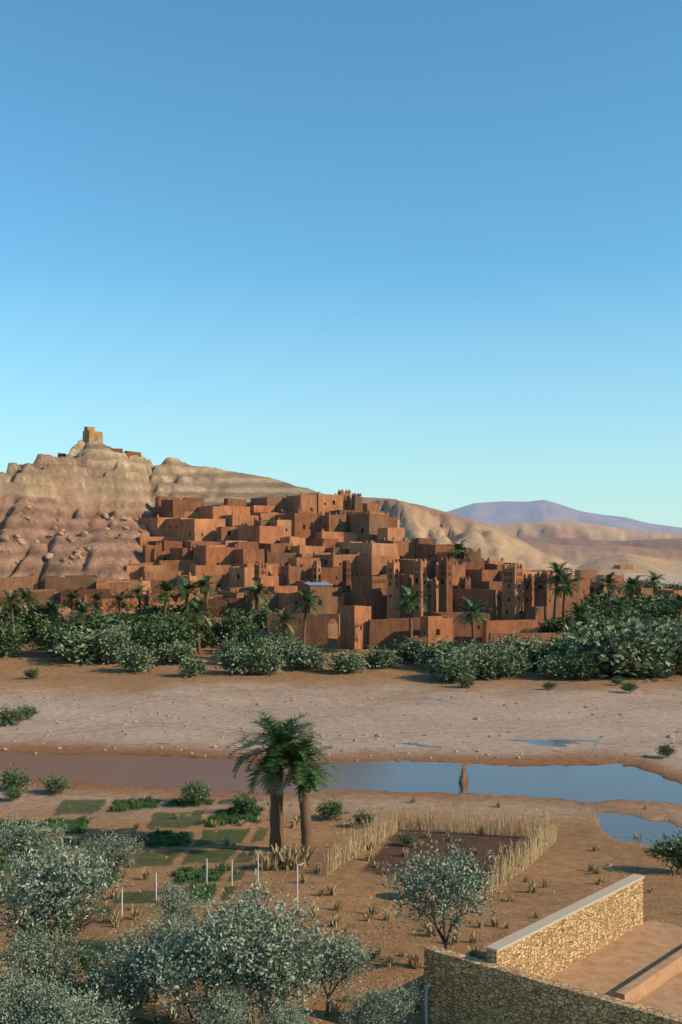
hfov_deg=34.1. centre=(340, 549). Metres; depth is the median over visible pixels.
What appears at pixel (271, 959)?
olive tree
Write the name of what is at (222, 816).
crop plant
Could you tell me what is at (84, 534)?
boulder
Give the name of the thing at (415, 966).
dry plant tuft
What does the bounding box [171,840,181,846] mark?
crop plant
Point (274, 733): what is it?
tall palm
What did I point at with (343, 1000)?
dry plant tuft
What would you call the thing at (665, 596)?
tree grove
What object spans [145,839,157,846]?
crop plant
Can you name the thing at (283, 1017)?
olive tree
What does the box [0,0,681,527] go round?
sky
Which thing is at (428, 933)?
dry plant tuft
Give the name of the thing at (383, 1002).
olive tree
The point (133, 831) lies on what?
dry plant tuft
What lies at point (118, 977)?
olive tree
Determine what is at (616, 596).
tree grove
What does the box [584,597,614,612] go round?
tree grove
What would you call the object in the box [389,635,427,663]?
bush
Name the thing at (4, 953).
dry plant tuft
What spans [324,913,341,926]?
dry plant tuft
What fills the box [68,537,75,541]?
boulder
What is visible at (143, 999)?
dry plant tuft
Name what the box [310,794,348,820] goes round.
shrub
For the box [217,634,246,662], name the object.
tree grove
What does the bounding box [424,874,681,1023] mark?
rooftop terrace
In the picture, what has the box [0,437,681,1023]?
terrain ground
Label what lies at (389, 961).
dry plant tuft
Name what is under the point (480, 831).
dry plant tuft
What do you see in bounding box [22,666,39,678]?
shrub
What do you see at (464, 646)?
tree
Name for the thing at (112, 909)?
dry plant tuft
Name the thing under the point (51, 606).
palm grove
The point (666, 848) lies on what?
shrub
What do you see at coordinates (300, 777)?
tall palm
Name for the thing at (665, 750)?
shrub
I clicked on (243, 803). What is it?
shrub
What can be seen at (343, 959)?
olive tree
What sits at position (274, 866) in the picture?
dry frond
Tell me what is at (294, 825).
dry plant tuft
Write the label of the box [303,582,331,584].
ksar metal roof
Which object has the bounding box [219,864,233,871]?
crop plant
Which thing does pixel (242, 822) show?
dry plant tuft
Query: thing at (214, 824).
dry plant tuft
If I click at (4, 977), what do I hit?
olive tree
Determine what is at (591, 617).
tree grove
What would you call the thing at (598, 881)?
dry plant tuft
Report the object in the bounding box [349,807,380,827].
shrub
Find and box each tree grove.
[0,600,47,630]
[0,611,21,626]
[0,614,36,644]
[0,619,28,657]
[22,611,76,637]
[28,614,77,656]
[33,601,63,617]
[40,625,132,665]
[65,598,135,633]
[90,621,127,637]
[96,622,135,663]
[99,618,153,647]
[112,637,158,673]
[113,612,137,624]
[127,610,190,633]
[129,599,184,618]
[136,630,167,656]
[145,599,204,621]
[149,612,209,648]
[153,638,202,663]
[169,615,210,642]
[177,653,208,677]
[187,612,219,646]
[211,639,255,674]
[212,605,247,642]
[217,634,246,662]
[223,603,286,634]
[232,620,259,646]
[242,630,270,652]
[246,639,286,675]
[253,606,271,622]
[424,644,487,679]
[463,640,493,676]
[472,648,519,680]
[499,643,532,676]
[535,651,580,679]
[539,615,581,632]
[548,599,607,620]
[552,603,601,620]
[559,619,585,635]
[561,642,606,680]
[569,607,602,626]
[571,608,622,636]
[583,590,625,604]
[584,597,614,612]
[590,608,645,624]
[597,604,628,619]
[600,592,643,602]
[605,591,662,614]
[609,607,657,623]
[609,615,638,634]
[630,590,672,604]
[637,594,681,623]
[637,617,676,634]
[638,579,669,597]
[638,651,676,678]
[651,620,681,634]
[659,617,680,626]
[661,613,681,622]
[663,580,681,588]
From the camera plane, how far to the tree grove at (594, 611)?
292.76 m
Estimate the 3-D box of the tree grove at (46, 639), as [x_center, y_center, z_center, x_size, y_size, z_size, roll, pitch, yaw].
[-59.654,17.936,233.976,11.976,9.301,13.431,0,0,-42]
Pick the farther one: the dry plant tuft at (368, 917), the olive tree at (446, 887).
the dry plant tuft at (368, 917)
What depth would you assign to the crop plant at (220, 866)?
79.79 m
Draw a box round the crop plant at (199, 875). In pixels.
[192,871,207,878]
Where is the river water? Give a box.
[0,740,681,845]
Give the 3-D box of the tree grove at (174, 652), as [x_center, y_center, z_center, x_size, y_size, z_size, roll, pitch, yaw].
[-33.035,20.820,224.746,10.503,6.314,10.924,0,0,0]
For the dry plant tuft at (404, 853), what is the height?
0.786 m
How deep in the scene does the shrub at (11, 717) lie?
151.44 m
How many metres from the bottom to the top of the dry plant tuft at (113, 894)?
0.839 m
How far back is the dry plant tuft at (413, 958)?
54.16 m
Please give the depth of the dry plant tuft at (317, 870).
77.87 m
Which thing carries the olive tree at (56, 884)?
on the terrain ground
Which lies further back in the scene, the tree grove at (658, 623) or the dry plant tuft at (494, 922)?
the tree grove at (658, 623)
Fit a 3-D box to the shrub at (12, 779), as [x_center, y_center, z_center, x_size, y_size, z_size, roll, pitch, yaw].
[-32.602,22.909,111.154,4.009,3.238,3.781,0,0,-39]
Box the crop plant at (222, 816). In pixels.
[215,814,225,818]
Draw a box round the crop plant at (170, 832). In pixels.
[166,828,176,834]
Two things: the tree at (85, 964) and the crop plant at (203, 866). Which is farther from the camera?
the crop plant at (203, 866)
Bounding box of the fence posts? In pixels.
[121,854,303,934]
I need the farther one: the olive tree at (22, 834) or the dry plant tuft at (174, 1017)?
the olive tree at (22, 834)
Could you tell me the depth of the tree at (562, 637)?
224.56 m
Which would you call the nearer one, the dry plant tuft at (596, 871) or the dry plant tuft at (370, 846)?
the dry plant tuft at (596, 871)
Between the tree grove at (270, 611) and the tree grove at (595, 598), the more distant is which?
the tree grove at (595, 598)
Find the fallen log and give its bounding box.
[57,992,157,1022]
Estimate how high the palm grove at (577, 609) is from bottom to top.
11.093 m
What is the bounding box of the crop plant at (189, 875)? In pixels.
[184,872,194,880]
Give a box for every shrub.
[0,703,29,726]
[0,763,40,790]
[1,784,25,801]
[15,702,40,719]
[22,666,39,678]
[38,772,70,795]
[175,777,210,805]
[227,788,262,814]
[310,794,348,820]
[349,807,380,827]
[394,831,416,846]
[455,672,476,687]
[542,679,558,689]
[611,676,623,684]
[618,679,639,692]
[644,830,681,872]
[653,741,677,757]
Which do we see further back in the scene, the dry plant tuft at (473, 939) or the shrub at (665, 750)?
the shrub at (665, 750)
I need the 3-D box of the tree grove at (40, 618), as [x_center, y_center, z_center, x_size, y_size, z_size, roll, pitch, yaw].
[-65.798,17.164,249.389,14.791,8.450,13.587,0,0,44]
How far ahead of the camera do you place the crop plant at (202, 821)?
97.16 m
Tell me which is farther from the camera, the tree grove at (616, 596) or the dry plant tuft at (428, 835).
the tree grove at (616, 596)
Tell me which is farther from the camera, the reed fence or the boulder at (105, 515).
the boulder at (105, 515)
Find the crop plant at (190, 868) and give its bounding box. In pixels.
[186,864,196,871]
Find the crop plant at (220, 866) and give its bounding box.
[215,863,224,869]
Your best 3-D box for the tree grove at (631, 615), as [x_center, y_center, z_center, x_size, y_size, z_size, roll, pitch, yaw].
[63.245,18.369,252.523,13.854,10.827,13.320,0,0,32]
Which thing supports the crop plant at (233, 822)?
on the terrain ground
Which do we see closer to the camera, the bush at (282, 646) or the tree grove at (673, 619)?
the bush at (282, 646)
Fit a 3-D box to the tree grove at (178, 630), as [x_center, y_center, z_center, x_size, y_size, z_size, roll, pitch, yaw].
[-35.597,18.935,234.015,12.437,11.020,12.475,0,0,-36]
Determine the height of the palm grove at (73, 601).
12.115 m
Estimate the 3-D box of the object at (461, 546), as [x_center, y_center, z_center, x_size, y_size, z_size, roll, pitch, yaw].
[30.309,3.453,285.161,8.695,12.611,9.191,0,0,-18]
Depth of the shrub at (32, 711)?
156.56 m
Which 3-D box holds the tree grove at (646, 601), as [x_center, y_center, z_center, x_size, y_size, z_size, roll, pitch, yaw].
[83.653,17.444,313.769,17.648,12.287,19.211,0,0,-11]
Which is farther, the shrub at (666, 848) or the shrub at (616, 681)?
the shrub at (616, 681)
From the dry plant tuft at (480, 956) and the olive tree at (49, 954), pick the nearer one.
the olive tree at (49, 954)
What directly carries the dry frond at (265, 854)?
on the terrain ground
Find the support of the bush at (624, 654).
on the terrain ground
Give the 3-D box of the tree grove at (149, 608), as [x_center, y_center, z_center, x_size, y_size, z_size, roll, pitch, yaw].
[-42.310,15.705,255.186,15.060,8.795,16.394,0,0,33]
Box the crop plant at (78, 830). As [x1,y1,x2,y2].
[73,827,83,833]
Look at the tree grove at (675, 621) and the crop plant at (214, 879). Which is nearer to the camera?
the crop plant at (214, 879)
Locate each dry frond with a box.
[254,851,268,868]
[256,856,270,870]
[257,850,273,865]
[266,855,284,870]
[268,843,291,867]
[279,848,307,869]
[284,844,301,863]
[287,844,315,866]
[289,856,307,869]
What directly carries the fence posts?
on the terrain ground
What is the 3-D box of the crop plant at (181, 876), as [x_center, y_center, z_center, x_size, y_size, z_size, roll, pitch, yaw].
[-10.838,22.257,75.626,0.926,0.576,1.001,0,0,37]
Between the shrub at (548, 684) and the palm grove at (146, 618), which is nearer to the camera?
the shrub at (548, 684)
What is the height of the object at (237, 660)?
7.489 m
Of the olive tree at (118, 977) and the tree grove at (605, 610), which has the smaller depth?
the olive tree at (118, 977)
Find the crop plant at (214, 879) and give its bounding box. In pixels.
[209,876,219,881]
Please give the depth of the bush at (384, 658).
216.64 m
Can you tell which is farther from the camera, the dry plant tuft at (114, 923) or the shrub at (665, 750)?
the shrub at (665, 750)
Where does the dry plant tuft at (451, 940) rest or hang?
on the terrain ground
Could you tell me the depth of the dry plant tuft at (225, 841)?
88.79 m
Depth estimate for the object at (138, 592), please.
251.35 m
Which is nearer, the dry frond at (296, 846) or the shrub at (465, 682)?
the dry frond at (296, 846)
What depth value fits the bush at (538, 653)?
212.35 m
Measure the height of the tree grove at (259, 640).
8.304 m
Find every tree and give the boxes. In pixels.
[0,811,80,905]
[0,826,132,987]
[0,890,125,1002]
[0,915,89,992]
[0,949,36,1022]
[0,963,81,1023]
[0,968,141,1023]
[67,826,153,889]
[68,927,182,1023]
[105,906,203,1002]
[121,914,268,1023]
[148,872,203,926]
[168,868,339,1018]
[185,968,260,1023]
[252,985,320,1023]
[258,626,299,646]
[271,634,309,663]
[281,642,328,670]
[286,922,378,1016]
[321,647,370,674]
[333,974,430,1023]
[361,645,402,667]
[368,831,503,949]
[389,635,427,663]
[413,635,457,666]
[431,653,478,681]
[440,637,490,657]
[474,638,515,657]
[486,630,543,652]
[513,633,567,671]
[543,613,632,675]
[547,630,581,648]
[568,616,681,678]
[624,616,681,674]
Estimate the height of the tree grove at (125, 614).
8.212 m
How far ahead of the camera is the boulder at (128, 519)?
313.52 m
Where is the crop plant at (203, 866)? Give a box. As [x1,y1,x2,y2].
[199,864,210,869]
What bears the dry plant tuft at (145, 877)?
on the terrain ground
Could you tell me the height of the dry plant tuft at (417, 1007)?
0.768 m
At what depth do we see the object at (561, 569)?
253.40 m
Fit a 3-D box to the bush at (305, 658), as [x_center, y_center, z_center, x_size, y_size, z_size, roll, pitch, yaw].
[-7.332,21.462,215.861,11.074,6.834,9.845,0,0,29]
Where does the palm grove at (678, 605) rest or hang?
on the terrain ground
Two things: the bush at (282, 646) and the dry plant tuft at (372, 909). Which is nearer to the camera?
the dry plant tuft at (372, 909)
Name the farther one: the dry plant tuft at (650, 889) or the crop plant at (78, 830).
the crop plant at (78, 830)
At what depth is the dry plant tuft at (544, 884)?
73.03 m
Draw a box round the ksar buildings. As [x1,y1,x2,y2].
[0,427,681,648]
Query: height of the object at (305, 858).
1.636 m
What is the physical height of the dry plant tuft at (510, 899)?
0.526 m
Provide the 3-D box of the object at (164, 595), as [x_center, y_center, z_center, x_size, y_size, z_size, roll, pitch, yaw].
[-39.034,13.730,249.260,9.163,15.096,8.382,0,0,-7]
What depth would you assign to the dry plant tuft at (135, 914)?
63.83 m
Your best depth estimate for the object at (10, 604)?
238.19 m
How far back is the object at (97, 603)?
250.18 m
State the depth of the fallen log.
46.74 m
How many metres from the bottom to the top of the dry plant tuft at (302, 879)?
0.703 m
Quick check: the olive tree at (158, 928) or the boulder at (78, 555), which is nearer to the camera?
the olive tree at (158, 928)
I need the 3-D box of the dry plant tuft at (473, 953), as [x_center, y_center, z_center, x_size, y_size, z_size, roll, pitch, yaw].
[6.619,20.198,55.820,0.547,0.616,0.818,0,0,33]
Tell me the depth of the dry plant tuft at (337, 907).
66.35 m
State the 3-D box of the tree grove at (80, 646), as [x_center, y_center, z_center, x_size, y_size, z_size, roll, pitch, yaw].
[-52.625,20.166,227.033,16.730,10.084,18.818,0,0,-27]
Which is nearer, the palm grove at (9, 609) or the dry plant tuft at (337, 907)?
the dry plant tuft at (337, 907)
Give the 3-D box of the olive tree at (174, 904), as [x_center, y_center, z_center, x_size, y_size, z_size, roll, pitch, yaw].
[-8.286,18.600,56.175,2.942,3.916,4.807,0,0,-10]
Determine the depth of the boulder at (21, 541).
281.11 m
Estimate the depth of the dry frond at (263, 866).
79.13 m
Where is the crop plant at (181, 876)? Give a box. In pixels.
[174,872,189,880]
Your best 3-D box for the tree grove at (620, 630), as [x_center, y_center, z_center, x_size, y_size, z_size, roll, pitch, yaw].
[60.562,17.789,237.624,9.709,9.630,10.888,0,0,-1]
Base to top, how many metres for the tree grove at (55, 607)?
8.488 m
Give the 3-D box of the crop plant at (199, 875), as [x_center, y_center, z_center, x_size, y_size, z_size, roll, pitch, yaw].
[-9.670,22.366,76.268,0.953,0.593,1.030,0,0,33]
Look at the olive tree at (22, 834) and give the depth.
68.72 m
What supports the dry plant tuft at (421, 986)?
on the terrain ground
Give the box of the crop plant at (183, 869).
[176,865,188,872]
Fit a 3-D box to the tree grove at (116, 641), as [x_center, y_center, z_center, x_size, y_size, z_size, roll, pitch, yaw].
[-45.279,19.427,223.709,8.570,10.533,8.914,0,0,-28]
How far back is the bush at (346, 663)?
210.17 m
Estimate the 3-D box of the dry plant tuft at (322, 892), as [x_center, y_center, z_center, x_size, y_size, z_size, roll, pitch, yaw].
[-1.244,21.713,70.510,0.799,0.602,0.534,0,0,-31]
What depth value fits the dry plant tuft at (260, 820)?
97.37 m
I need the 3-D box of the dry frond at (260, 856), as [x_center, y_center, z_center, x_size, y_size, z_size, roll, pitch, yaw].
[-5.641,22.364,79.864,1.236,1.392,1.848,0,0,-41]
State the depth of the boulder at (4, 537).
279.00 m
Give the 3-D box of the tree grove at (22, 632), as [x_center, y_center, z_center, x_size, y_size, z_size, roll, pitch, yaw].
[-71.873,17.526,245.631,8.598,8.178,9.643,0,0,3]
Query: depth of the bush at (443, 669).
195.83 m
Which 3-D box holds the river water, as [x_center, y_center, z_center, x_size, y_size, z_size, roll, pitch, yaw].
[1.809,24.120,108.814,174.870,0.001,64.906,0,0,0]
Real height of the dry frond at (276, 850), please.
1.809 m
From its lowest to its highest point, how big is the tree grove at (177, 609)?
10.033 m
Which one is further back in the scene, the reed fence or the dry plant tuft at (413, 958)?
the reed fence
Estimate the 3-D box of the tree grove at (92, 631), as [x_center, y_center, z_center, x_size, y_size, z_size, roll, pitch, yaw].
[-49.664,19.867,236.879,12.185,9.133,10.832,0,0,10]
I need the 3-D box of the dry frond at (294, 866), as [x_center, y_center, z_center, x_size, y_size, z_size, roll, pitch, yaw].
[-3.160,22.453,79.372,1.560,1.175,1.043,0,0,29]
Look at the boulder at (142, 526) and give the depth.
318.18 m
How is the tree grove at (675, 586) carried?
on the terrain ground
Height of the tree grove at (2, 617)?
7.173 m
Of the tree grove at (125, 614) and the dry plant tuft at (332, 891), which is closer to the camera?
the dry plant tuft at (332, 891)
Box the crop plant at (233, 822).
[226,819,238,824]
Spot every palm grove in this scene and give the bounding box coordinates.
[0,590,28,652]
[1,598,20,613]
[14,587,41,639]
[37,599,64,617]
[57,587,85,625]
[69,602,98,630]
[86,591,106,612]
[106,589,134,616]
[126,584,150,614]
[133,613,161,627]
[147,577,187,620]
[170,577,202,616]
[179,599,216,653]
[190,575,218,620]
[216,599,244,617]
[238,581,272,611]
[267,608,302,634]
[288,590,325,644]
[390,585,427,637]
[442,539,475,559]
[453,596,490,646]
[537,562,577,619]
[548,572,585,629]
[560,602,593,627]
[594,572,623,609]
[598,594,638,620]
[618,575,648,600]
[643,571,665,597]
[667,594,681,621]
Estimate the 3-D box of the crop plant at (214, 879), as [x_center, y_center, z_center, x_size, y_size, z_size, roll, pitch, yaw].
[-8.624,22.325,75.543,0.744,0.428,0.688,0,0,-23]
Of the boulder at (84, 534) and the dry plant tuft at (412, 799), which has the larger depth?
the boulder at (84, 534)
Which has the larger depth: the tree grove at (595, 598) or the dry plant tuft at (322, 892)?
the tree grove at (595, 598)
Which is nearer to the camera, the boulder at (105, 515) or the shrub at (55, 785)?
the shrub at (55, 785)
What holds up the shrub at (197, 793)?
on the terrain ground
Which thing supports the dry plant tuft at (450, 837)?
on the terrain ground
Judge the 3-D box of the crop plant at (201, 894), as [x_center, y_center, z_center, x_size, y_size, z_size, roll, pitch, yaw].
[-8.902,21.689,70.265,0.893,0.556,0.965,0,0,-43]
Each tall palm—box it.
[224,710,327,850]
[255,735,339,853]
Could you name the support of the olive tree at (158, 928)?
on the terrain ground
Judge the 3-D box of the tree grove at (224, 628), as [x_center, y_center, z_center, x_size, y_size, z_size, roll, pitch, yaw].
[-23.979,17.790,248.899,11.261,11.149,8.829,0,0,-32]
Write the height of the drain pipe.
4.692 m
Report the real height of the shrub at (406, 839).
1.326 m
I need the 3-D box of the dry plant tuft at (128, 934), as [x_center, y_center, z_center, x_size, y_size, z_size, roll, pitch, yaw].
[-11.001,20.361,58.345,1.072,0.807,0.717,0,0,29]
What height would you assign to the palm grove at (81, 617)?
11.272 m
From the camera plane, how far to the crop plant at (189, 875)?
75.94 m
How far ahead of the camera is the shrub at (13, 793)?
105.97 m
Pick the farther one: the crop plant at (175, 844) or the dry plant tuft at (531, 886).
the crop plant at (175, 844)
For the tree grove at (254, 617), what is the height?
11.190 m
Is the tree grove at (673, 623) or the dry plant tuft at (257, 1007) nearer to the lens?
the dry plant tuft at (257, 1007)
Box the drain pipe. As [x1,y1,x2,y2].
[425,983,429,1023]
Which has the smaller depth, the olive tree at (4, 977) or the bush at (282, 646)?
the olive tree at (4, 977)
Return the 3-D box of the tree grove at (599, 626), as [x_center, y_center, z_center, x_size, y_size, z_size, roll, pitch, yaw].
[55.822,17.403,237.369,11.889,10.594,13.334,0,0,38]
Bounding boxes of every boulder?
[0,535,8,540]
[17,538,25,545]
[45,553,52,559]
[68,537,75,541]
[74,553,82,558]
[80,531,88,536]
[102,512,108,519]
[121,517,132,521]
[138,524,147,528]
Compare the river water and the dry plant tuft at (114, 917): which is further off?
the river water
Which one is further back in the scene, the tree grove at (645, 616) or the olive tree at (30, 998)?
the tree grove at (645, 616)
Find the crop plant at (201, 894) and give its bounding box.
[192,890,206,897]
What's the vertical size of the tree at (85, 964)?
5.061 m
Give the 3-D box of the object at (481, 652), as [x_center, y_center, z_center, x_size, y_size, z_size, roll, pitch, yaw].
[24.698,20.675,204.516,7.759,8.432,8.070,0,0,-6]
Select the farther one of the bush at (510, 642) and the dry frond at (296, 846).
the bush at (510, 642)
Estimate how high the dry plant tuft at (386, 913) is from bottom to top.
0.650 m
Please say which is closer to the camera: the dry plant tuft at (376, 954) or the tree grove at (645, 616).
the dry plant tuft at (376, 954)
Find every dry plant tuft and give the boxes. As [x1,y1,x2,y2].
[1,944,11,957]
[100,912,113,923]
[105,901,119,913]
[107,910,124,922]
[109,886,119,898]
[111,918,119,927]
[125,929,136,944]
[128,827,137,834]
[130,907,147,919]
[140,870,150,879]
[140,987,155,1003]
[168,1004,179,1019]
[211,819,220,827]
[221,836,230,845]
[236,819,244,825]
[238,1003,259,1023]
[247,1002,262,1017]
[257,816,264,823]
[288,820,297,828]
[299,875,307,883]
[308,906,317,917]
[309,862,321,873]
[318,887,328,895]
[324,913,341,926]
[327,882,337,895]
[329,1000,346,1016]
[333,900,344,910]
[340,992,348,1002]
[362,912,374,921]
[364,850,376,860]
[366,840,375,849]
[366,945,380,958]
[367,902,381,914]
[381,955,394,966]
[383,910,392,920]
[397,847,408,856]
[405,953,418,967]
[407,995,423,1011]
[410,796,417,802]
[412,960,420,968]
[416,977,423,990]
[423,922,435,936]
[425,831,430,837]
[447,832,456,840]
[449,932,457,944]
[468,946,480,956]
[469,931,479,942]
[472,951,486,959]
[473,846,482,854]
[476,920,483,927]
[477,826,485,835]
[490,917,498,926]
[507,893,515,901]
[525,880,539,892]
[541,879,551,887]
[587,863,595,871]
[591,843,600,850]
[592,866,599,873]
[593,875,604,884]
[646,886,653,892]
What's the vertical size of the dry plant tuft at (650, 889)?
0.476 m
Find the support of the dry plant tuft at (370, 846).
on the terrain ground
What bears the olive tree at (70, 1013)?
on the terrain ground
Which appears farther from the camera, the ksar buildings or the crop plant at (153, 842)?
the ksar buildings
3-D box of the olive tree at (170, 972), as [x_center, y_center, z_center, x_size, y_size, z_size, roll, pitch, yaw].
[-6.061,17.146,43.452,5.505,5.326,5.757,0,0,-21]
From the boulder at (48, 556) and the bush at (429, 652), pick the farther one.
the boulder at (48, 556)
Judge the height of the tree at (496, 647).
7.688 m
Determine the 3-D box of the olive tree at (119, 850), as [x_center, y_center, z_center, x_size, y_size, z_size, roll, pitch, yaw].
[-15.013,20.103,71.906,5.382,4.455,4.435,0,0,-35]
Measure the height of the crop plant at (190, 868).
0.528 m
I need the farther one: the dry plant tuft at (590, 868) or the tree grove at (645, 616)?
the tree grove at (645, 616)
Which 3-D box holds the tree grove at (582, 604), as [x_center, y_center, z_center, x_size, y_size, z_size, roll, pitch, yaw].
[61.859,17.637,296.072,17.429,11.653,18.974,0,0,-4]
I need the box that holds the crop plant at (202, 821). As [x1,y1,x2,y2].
[198,819,206,823]
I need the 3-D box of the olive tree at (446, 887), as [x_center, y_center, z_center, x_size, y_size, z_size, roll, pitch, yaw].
[4.993,17.253,54.241,6.822,6.601,7.135,0,0,31]
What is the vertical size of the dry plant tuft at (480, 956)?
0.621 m
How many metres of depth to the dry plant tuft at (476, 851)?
85.47 m
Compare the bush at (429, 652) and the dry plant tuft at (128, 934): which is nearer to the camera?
the dry plant tuft at (128, 934)
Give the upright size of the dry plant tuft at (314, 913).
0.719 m
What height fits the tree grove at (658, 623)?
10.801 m
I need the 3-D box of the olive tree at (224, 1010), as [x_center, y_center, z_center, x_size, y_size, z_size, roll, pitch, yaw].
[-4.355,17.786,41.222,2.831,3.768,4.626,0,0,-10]
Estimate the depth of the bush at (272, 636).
231.31 m
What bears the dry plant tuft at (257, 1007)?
on the terrain ground
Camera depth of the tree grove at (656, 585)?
377.67 m
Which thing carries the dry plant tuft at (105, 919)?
on the terrain ground
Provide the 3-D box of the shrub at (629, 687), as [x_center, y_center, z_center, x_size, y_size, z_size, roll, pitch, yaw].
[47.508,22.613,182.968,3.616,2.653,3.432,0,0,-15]
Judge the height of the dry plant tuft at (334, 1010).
0.663 m
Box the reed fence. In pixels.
[323,803,559,900]
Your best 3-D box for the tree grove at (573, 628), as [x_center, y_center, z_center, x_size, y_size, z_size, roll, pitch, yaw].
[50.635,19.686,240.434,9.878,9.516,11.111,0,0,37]
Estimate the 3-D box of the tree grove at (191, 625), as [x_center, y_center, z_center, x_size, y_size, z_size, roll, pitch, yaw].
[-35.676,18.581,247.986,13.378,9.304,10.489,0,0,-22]
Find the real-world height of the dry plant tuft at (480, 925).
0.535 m
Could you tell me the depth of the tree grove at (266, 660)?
206.58 m

